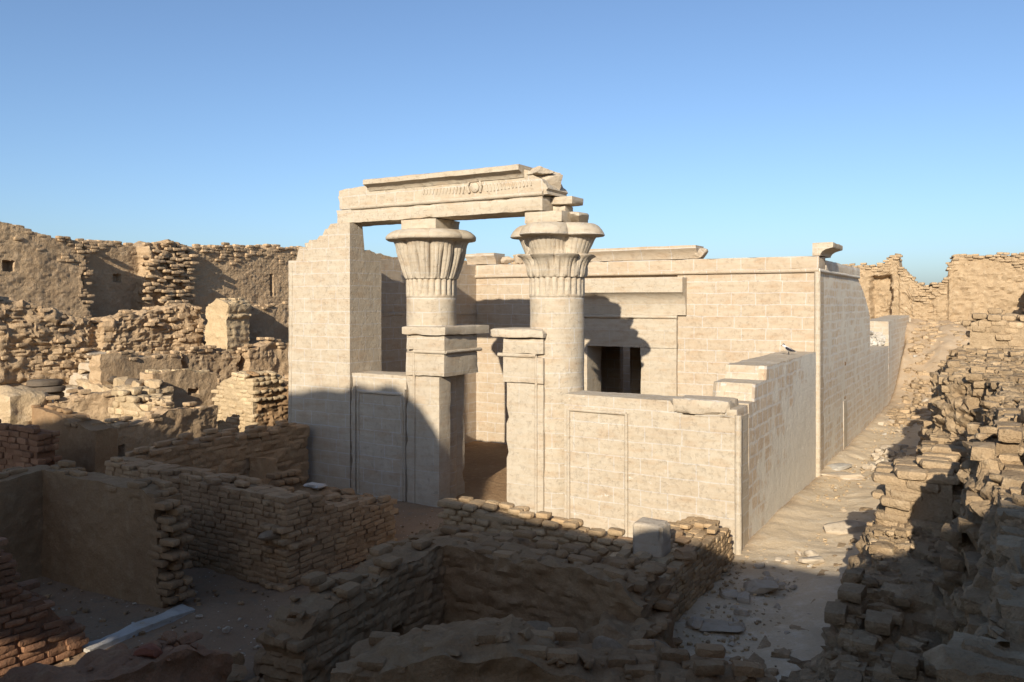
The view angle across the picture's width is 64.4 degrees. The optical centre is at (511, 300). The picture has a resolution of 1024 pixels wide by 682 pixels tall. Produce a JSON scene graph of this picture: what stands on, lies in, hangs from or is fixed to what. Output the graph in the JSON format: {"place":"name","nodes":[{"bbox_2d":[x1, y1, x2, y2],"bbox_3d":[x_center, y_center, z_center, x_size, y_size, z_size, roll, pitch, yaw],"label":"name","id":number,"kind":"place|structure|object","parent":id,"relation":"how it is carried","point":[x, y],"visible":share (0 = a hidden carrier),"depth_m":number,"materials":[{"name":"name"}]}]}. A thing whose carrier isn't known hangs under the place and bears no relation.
{"place":"outdoors","nodes":[
{"label":"outdoors","id":0,"kind":"place"},
{"bbox_2d":[0,385,52,424],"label":"boulder","id":1,"kind":"object","parent":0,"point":[16,402],"visible":0.44,"depth_m":19.44,"materials":[{"name":"beige stone"}]},
{"bbox_2d":[0,419,61,471],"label":"brick wall","id":2,"kind":"structure","parent":0,"point":[26,446],"depth_m":16.23,"materials":[{"name":"brown brick"}]},
{"bbox_2d":[48,392,64,397],"bbox_3d":[-12.434,2.501,21.641,0.806,0.158,0.870,0,0,31],"label":"stone disc","id":3,"kind":"object","parent":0,"point":[60,394],"visible":0.19,"depth_m":21.57,"materials":[{"name":"grey stone"}]},
{"bbox_2d":[30,385,65,392],"bbox_3d":[-12.369,2.336,21.622,0.903,0.158,0.808,0,0,31],"label":"stone disc","id":4,"kind":"object","parent":3,"relation":"on","point":[54,389],"visible":0.56,"depth_m":21.34,"materials":[{"name":"grey stone"}]},
{"bbox_2d":[26,379,63,386],"bbox_3d":[-12.464,2.181,21.674,0.882,0.158,0.898,0,0,31],"label":"stone disc","id":5,"kind":"object","parent":4,"relation":"on","point":[43,382],"visible":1,"depth_m":21.38,"materials":[{"name":"grey stone"}]},
{"bbox_2d":[30,319,969,681],"bbox_3d":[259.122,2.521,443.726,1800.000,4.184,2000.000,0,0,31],"label":"ground","id":6,"kind":"structure","parent":0,"point":[790,527],"depth_m":12.21,"materials":[{"name":"beige sand"}]},
{"bbox_2d":[0,465,51,582],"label":"plastered wall","id":7,"kind":"structure","parent":6,"relation":"on","point":[21,513],"depth_m":12.47,"materials":[{"name":"paint"}]},
{"bbox_2d":[0,537,88,676],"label":"brick wall","id":8,"kind":"structure","parent":6,"relation":"on","point":[35,627],"depth_m":9.38,"materials":[{"name":"brown brick"}]},
{"bbox_2d":[0,294,100,386],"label":"rubble bank","id":9,"kind":"structure","parent":6,"relation":"on","point":[38,341],"depth_m":22.96,"materials":[{"name":"brown stone"}]},
{"bbox_2d":[31,400,117,474],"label":"plastered wall","id":10,"kind":"structure","parent":6,"relation":"on","point":[87,443],"depth_m":17.87,"materials":[{"name":"paint"}]},
{"bbox_2d":[46,388,114,423],"bbox_3d":[-10.608,3.293,20.381,1.916,2.214,0.652,0,0,-35],"label":"wall stub","id":11,"kind":"object","parent":6,"relation":"on","point":[94,405],"depth_m":20.19,"materials":[{"name":"beige stone"}]},
{"bbox_2d":[63,351,122,396],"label":"stone terrace","id":12,"kind":"structure","parent":6,"relation":"on","point":[83,370],"depth_m":23.51,"materials":[{"name":"beige stone"}]},
{"bbox_2d":[0,631,232,681],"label":"crumbling wall","id":13,"kind":"structure","parent":6,"relation":"on","point":[185,657],"depth_m":7.04,"materials":[{"name":"brown stone"}]},
{"bbox_2d":[133,643,162,658],"bbox_3d":[-3.167,3.059,7.111,0.251,0.124,0.170,0,0,25],"label":"red stone","id":14,"kind":"object","parent":13,"relation":"on","point":[151,650],"visible":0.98,"depth_m":7.05,"materials":[{"name":"stone"}]},
{"bbox_2d":[39,460,195,607],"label":"plastered wall","id":15,"kind":"structure","parent":6,"relation":"on","point":[125,538],"depth_m":11.82,"materials":[{"name":"paint"}]},
{"bbox_2d":[75,378,174,407],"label":"rubble bank","id":16,"kind":"structure","parent":6,"relation":"on","point":[82,383],"depth_m":22.11,"materials":[{"name":"beige stone"}]},
{"bbox_2d":[106,376,116,383],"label":"fallen stone","id":17,"kind":"object","parent":16,"relation":"on","point":[110,379],"visible":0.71,"depth_m":22.39,"materials":[{"name":"beige stone"}]},
{"bbox_2d":[113,377,126,386],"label":"fallen stone","id":18,"kind":"object","parent":16,"relation":"on","point":[117,381],"visible":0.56,"depth_m":22.00,"materials":[{"name":"beige stone"}]},
{"bbox_2d":[125,378,138,384],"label":"fallen stone","id":19,"kind":"object","parent":16,"relation":"on","point":[129,381],"visible":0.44,"depth_m":21.98,"materials":[{"name":"beige stone"}]},
{"bbox_2d":[131,379,144,386],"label":"fallen stone","id":20,"kind":"object","parent":16,"relation":"on","point":[137,383],"visible":0.49,"depth_m":21.79,"materials":[{"name":"beige stone"}]},
{"bbox_2d":[144,379,162,388],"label":"fallen stone","id":21,"kind":"object","parent":16,"relation":"on","point":[154,383],"visible":0.73,"depth_m":21.85,"materials":[{"name":"beige stone"}]},
{"bbox_2d":[84,350,181,384],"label":"plastered wall","id":22,"kind":"structure","parent":6,"relation":"on","point":[103,368],"depth_m":22.91,"materials":[{"name":"beige paint"}]},
{"bbox_2d":[82,604,194,652],"bbox_3d":[-4.877,4.290,10.644,0.282,0.119,1.579,0,0,28],"label":"stone slab","id":23,"kind":"object","parent":6,"relation":"on","point":[173,614],"depth_m":10.60,"materials":[{"name":"stone"}]},
{"bbox_2d":[108,386,172,421],"bbox_3d":[-9.045,3.252,20.138,2.126,2.179,1.038,0,0,31],"label":"brick stump","id":24,"kind":"object","parent":6,"relation":"on","point":[137,402],"visible":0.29,"depth_m":19.95,"materials":[{"name":"beige brick"}]},
{"bbox_2d":[89,303,205,353],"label":"rubble bank","id":25,"kind":"structure","parent":6,"relation":"on","point":[167,327],"depth_m":25.48,"materials":[{"name":"brown stone"}]},
{"bbox_2d":[104,401,217,456],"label":"plastered wall","id":26,"kind":"structure","parent":6,"relation":"on","point":[153,425],"depth_m":19.02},
{"bbox_2d":[140,368,217,407],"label":"plastered block","id":27,"kind":"structure","parent":6,"relation":"on","point":[190,385],"depth_m":22.89,"materials":[{"name":"brick"}]},
{"bbox_2d":[170,345,243,380],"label":"plastered wall","id":28,"kind":"structure","parent":6,"relation":"on","point":[221,363],"depth_m":25.47,"materials":[{"name":"brown paint"}]},
{"bbox_2d":[124,420,309,485],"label":"brick wall","id":29,"kind":"structure","parent":6,"relation":"on","point":[259,451],"depth_m":16.96,"materials":[{"name":"brown brick"}]},
{"bbox_2d":[222,626,229,632],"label":"stone","id":30,"kind":"object","parent":6,"relation":"on","point":[226,629],"visible":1,"depth_m":10.58,"materials":[{"name":"beige stone"}]},
{"bbox_2d":[204,297,250,365],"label":"brick pier","id":31,"kind":"structure","parent":6,"relation":"on","point":[227,326],"depth_m":26.52,"materials":[{"name":"beige brick"}]},
{"bbox_2d":[18,504,439,681],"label":"gravel","id":32,"kind":"structure","parent":6,"relation":"on","point":[86,610],"depth_m":11.53,"materials":[{"name":"beige gravel"}]},
{"bbox_2d":[0,222,466,323],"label":"enclosure wall","id":33,"kind":"structure","parent":6,"relation":"on","point":[82,277],"depth_m":28.13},
{"bbox_2d":[202,328,288,385],"bbox_3d":[-8.438,2.505,26.886,9.801,3.650,18.269,0,0,31],"label":"brick rubble","id":34,"kind":"object","parent":6,"relation":"on","point":[286,378],"depth_m":27.13,"materials":[{"name":"brown brick"}]},
{"bbox_2d":[226,648,265,681],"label":"rubble pile","id":35,"kind":"object","parent":6,"relation":"on","point":[239,672],"visible":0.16,"depth_m":9.06,"materials":[{"name":"stone"}]},
{"bbox_2d":[211,370,284,433],"bbox_3d":[-7.133,3.144,21.868,2.016,2.580,1.074,0,0,31],"label":"brick stump","id":36,"kind":"object","parent":6,"relation":"on","point":[235,399],"visible":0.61,"depth_m":21.43,"materials":[{"name":"beige brick"}]},
{"bbox_2d":[105,457,397,591],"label":"brick wall","id":37,"kind":"structure","parent":6,"relation":"on","point":[254,529],"depth_m":12.81,"materials":[{"name":"brick"}]},
{"bbox_2d":[237,337,288,374],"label":"plastered wall","id":38,"kind":"structure","parent":6,"relation":"on","point":[270,353],"depth_m":26.92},
{"bbox_2d":[249,301,288,343],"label":"plastered wall","id":39,"kind":"structure","parent":6,"relation":"on","point":[269,320],"depth_m":28.75,"materials":[{"name":"brown paint"}]},
{"bbox_2d":[256,383,287,426],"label":"rubble bank","id":40,"kind":"structure","parent":6,"relation":"on","point":[276,410],"depth_m":21.48,"materials":[{"name":"stone"}]},
{"bbox_2d":[266,469,372,499],"bbox_3d":[-3.665,3.845,15.303,2.580,1.110,1.660,0,0,31],"label":"rubble pile","id":41,"kind":"object","parent":6,"relation":"on","point":[291,480],"visible":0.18,"depth_m":15.47,"materials":[{"name":"stone"}]},
{"bbox_2d":[303,482,327,489],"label":"flat pale stone","id":42,"kind":"object","parent":41,"relation":"on","point":[314,485],"visible":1,"depth_m":15.53,"materials":[{"name":"stone"}]},
{"bbox_2d":[256,537,445,681],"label":"plastered wall","id":43,"kind":"structure","parent":6,"relation":"on","point":[321,628],"depth_m":8.90,"materials":[{"name":"paint"}]},
{"bbox_2d":[362,524,679,645],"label":"plastered wall","id":44,"kind":"structure","parent":6,"relation":"on","point":[519,574],"depth_m":9.80,"materials":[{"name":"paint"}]},
{"bbox_2d":[437,496,632,557],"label":"brick wall","id":45,"kind":"structure","parent":6,"relation":"on","point":[490,515],"depth_m":12.52,"materials":[{"name":"beige brick"}]},
{"bbox_2d":[330,614,772,681],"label":"crumbling wall","id":46,"kind":"structure","parent":6,"relation":"on","point":[511,648],"depth_m":7.22,"materials":[{"name":"stone"}]},
{"bbox_2d":[526,621,551,629],"bbox_3d":[0.179,3.443,8.475,0.434,0.177,0.384,0,0,31],"label":"flat stone","id":47,"kind":"object","parent":46,"relation":"on","point":[539,625],"visible":0.11,"depth_m":8.48,"materials":[{"name":"beige stone"}]},
{"bbox_2d":[592,636,623,648],"bbox_3d":[0.930,3.375,7.630,0.382,0.389,0.439,0,0,31],"label":"boulder","id":48,"kind":"object","parent":46,"relation":"on","point":[600,641],"visible":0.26,"depth_m":7.63,"materials":[{"name":"stone"}]},
{"bbox_2d":[648,639,670,652],"bbox_3d":[1.316,3.418,7.606,0.572,0.436,0.376,0,0,5],"label":"boulder","id":49,"kind":"object","parent":46,"relation":"on","point":[652,650],"visible":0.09,"depth_m":7.69,"materials":[{"name":"stone"}]},
{"bbox_2d":[288,164,910,554],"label":"stone temple","id":50,"kind":"structure","parent":6,"relation":"on","point":[560,369],"depth_m":17.95,"materials":[{"name":"stone"}]},
{"bbox_2d":[584,277,686,395],"bbox_3d":[2.991,1.890,22.882,4.152,5.025,1.246,0,0,31],"label":"hall doorway","id":51,"kind":"structure","parent":50,"relation":"in","point":[636,312],"depth_m":22.10,"materials":[{"name":"stone"}]},
{"bbox_2d":[673,395,737,414],"bbox_3d":[3.429,1.845,14.381,1.007,0.272,0.683,0,0,31],"label":"loose slab","id":52,"kind":"object","parent":50,"relation":"on","point":[695,404],"depth_m":14.14,"materials":[{"name":"stone"}]},
{"bbox_2d":[781,344,795,353],"bbox_3d":[6.378,1.105,18.753,0.350,0.240,0.112,0,0,31],"label":"bird","id":53,"kind":"object","parent":50,"relation":"on","point":[788,349],"visible":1,"depth_m":18.73},
{"bbox_2d":[599,609,682,648],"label":"crumbling wall","id":54,"kind":"structure","parent":6,"relation":"on","point":[659,624],"depth_m":8.91,"materials":[{"name":"stone"}]},
{"bbox_2d":[609,516,733,622],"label":"brick wall","id":55,"kind":"structure","parent":6,"relation":"on","point":[698,559],"depth_m":11.80,"materials":[{"name":"beige brick"}]},
{"bbox_2d":[633,517,670,557],"bbox_3d":[1.954,3.321,11.378,0.451,0.478,0.405,0,0,31],"label":"square block","id":56,"kind":"object","parent":55,"relation":"on","point":[652,536],"depth_m":11.23,"materials":[{"name":"stone"}]},
{"bbox_2d":[686,616,703,629],"bbox_3d":[2.418,4.263,10.743,0.245,0.172,0.306,9,2,25],"label":"stone","id":57,"kind":"object","parent":6,"relation":"on","point":[694,622],"visible":0.95,"depth_m":10.68,"materials":[{"name":"beige stone"}]},
{"bbox_2d":[698,619,743,631],"bbox_3d":[2.690,4.275,10.679,0.698,0.072,0.423,0,0,15],"label":"flat slab","id":58,"kind":"object","parent":6,"relation":"on","point":[713,625],"depth_m":10.59,"materials":[{"name":"stone"}]},
{"bbox_2d":[713,656,731,663],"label":"stone","id":59,"kind":"object","parent":6,"relation":"on","point":[726,658],"visible":0.27,"depth_m":9.61,"materials":[{"name":"beige stone"}]},
{"bbox_2d":[719,589,738,599],"bbox_3d":[3.151,4.272,11.784,0.274,0.172,0.202,0,0,0],"label":"stone","id":60,"kind":"object","parent":6,"relation":"on","point":[728,594],"visible":0.96,"depth_m":11.74,"materials":[{"name":"beige stone"}]},
{"bbox_2d":[728,622,745,630],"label":"stone","id":61,"kind":"object","parent":6,"relation":"on","point":[742,624],"visible":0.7,"depth_m":10.63,"materials":[{"name":"beige stone"}]},
{"bbox_2d":[733,608,749,616],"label":"stone","id":62,"kind":"object","parent":6,"relation":"on","point":[740,612],"visible":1,"depth_m":11.12,"materials":[{"name":"beige stone"}]},
{"bbox_2d":[736,591,750,604],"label":"stone","id":63,"kind":"object","parent":6,"relation":"on","point":[744,597],"visible":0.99,"depth_m":11.59,"materials":[{"name":"beige stone"}]},
{"bbox_2d":[754,562,764,568],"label":"stone","id":64,"kind":"object","parent":6,"relation":"on","point":[759,565],"visible":0.93,"depth_m":13.08,"materials":[{"name":"beige stone"}]},
{"bbox_2d":[743,579,778,594],"bbox_3d":[3.688,4.229,12.036,0.503,0.198,0.364,0,0,9],"label":"flat slab","id":65,"kind":"object","parent":6,"relation":"on","point":[757,586],"depth_m":11.95,"materials":[{"name":"stone"}]},
{"bbox_2d":[762,571,769,575],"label":"stone","id":66,"kind":"object","parent":6,"relation":"on","point":[766,573],"visible":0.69,"depth_m":12.71,"materials":[{"name":"beige stone"}]},
{"bbox_2d":[510,252,1023,321],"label":"enclosure wall","id":67,"kind":"structure","parent":6,"relation":"on","point":[967,287],"depth_m":41.23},
{"bbox_2d":[762,576,774,580],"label":"stone","id":68,"kind":"object","parent":6,"relation":"on","point":[770,578],"visible":0.23,"depth_m":12.30,"materials":[{"name":"beige stone"}]},
{"bbox_2d":[775,582,784,589],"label":"stone","id":69,"kind":"object","parent":6,"relation":"on","point":[781,585],"visible":0.7,"depth_m":12.12,"materials":[{"name":"beige stone"}]},
{"bbox_2d":[781,559,789,563],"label":"stone","id":70,"kind":"object","parent":6,"relation":"on","point":[785,561],"visible":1,"depth_m":13.29,"materials":[{"name":"beige stone"}]},
{"bbox_2d":[788,584,796,589],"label":"stone","id":71,"kind":"object","parent":6,"relation":"on","point":[793,587],"visible":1,"depth_m":12.09,"materials":[{"name":"beige stone"}]},
{"bbox_2d":[674,423,913,670],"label":"gravel","id":72,"kind":"structure","parent":6,"relation":"on","point":[690,643],"depth_m":12.20,"materials":[{"name":"beige gravel"}]},
{"bbox_2d":[798,556,824,563],"bbox_3d":[4.885,4.248,13.307,0.419,0.141,0.273,0,0,-11],"label":"flat slab","id":73,"kind":"object","parent":6,"relation":"on","point":[813,560],"depth_m":13.21,"materials":[{"name":"stone"}]},
{"bbox_2d":[804,550,818,556],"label":"stone","id":74,"kind":"object","parent":6,"relation":"on","point":[808,553],"visible":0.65,"depth_m":13.64,"materials":[{"name":"beige stone"}]},
{"bbox_2d":[827,463,851,470],"bbox_3d":[8.367,4.241,20.833,0.759,0.134,0.406,0,0,-36],"label":"flat slab","id":75,"kind":"object","parent":6,"relation":"on","point":[839,466],"depth_m":20.68,"materials":[{"name":"stone"}]},
{"bbox_2d":[821,472,864,479],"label":"flat slab","id":76,"kind":"structure","parent":6,"relation":"on","point":[847,475],"depth_m":19.61,"materials":[{"name":"stone"}]},
{"bbox_2d":[824,519,866,533],"bbox_3d":[6.200,4.206,14.993,0.868,0.293,0.400,0,0,6],"label":"flat slab","id":77,"kind":"object","parent":6,"relation":"on","point":[845,526],"depth_m":14.91,"materials":[{"name":"stone"}]},
{"bbox_2d":[861,464,872,469],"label":"stone","id":78,"kind":"object","parent":6,"relation":"on","point":[867,466],"visible":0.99,"depth_m":20.81,"materials":[{"name":"beige stone"}]},
{"bbox_2d":[867,461,875,469],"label":"stone","id":79,"kind":"object","parent":6,"relation":"on","point":[873,464],"visible":0.63,"depth_m":20.88,"materials":[{"name":"beige stone"}]},
{"bbox_2d":[875,457,888,463],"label":"stone","id":80,"kind":"object","parent":6,"relation":"on","point":[878,460],"visible":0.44,"depth_m":21.38,"materials":[{"name":"beige stone"}]},
{"bbox_2d":[879,445,890,450],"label":"stone","id":81,"kind":"object","parent":6,"relation":"on","point":[886,446],"visible":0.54,"depth_m":23.31,"materials":[{"name":"beige stone"}]},
{"bbox_2d":[749,347,1023,681],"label":"eroded wall","id":82,"kind":"structure","parent":6,"relation":"on","point":[913,603],"depth_m":7.87,"materials":[{"name":"beige brick"}]},
{"bbox_2d":[871,444,967,532],"bbox_3d":[5.639,2.877,11.230,1.327,1.705,1.414,0,0,31],"label":"brick stack","id":83,"kind":"object","parent":82,"relation":"on","point":[924,490],"visible":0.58,"depth_m":10.76,"materials":[{"name":"beige brick"}]},
{"bbox_2d":[882,450,896,456],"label":"stone","id":84,"kind":"object","parent":6,"relation":"on","point":[891,453],"visible":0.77,"depth_m":22.42,"materials":[{"name":"beige stone"}]},
{"bbox_2d":[891,444,900,452],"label":"stone","id":85,"kind":"object","parent":6,"relation":"on","point":[895,448],"visible":0.56,"depth_m":23.09,"materials":[{"name":"beige stone"}]},
{"bbox_2d":[898,444,908,448],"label":"stone","id":86,"kind":"object","parent":6,"relation":"on","point":[902,446],"visible":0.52,"depth_m":23.53,"materials":[{"name":"stone"}]},
{"bbox_2d":[886,319,970,426],"bbox_3d":[20.625,2.661,32.904,9.000,3.462,16.334,0,0,31],"label":"brick rubble","id":87,"kind":"object","parent":6,"relation":"on","point":[901,415],"visible":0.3,"depth_m":34.99,"materials":[{"name":"beige brick"}]},
{"bbox_2d":[962,308,1023,348],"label":"ruined wall","id":88,"kind":"structure","parent":6,"relation":"on","point":[995,328],"depth_m":21.75,"materials":[{"name":"beige stone"}]},
{"bbox_2d":[0,0,1023,285],"label":"sky","id":89,"kind":"structure","parent":0,"point":[877,130],"materials":[{"name":"blue"}]}
]}

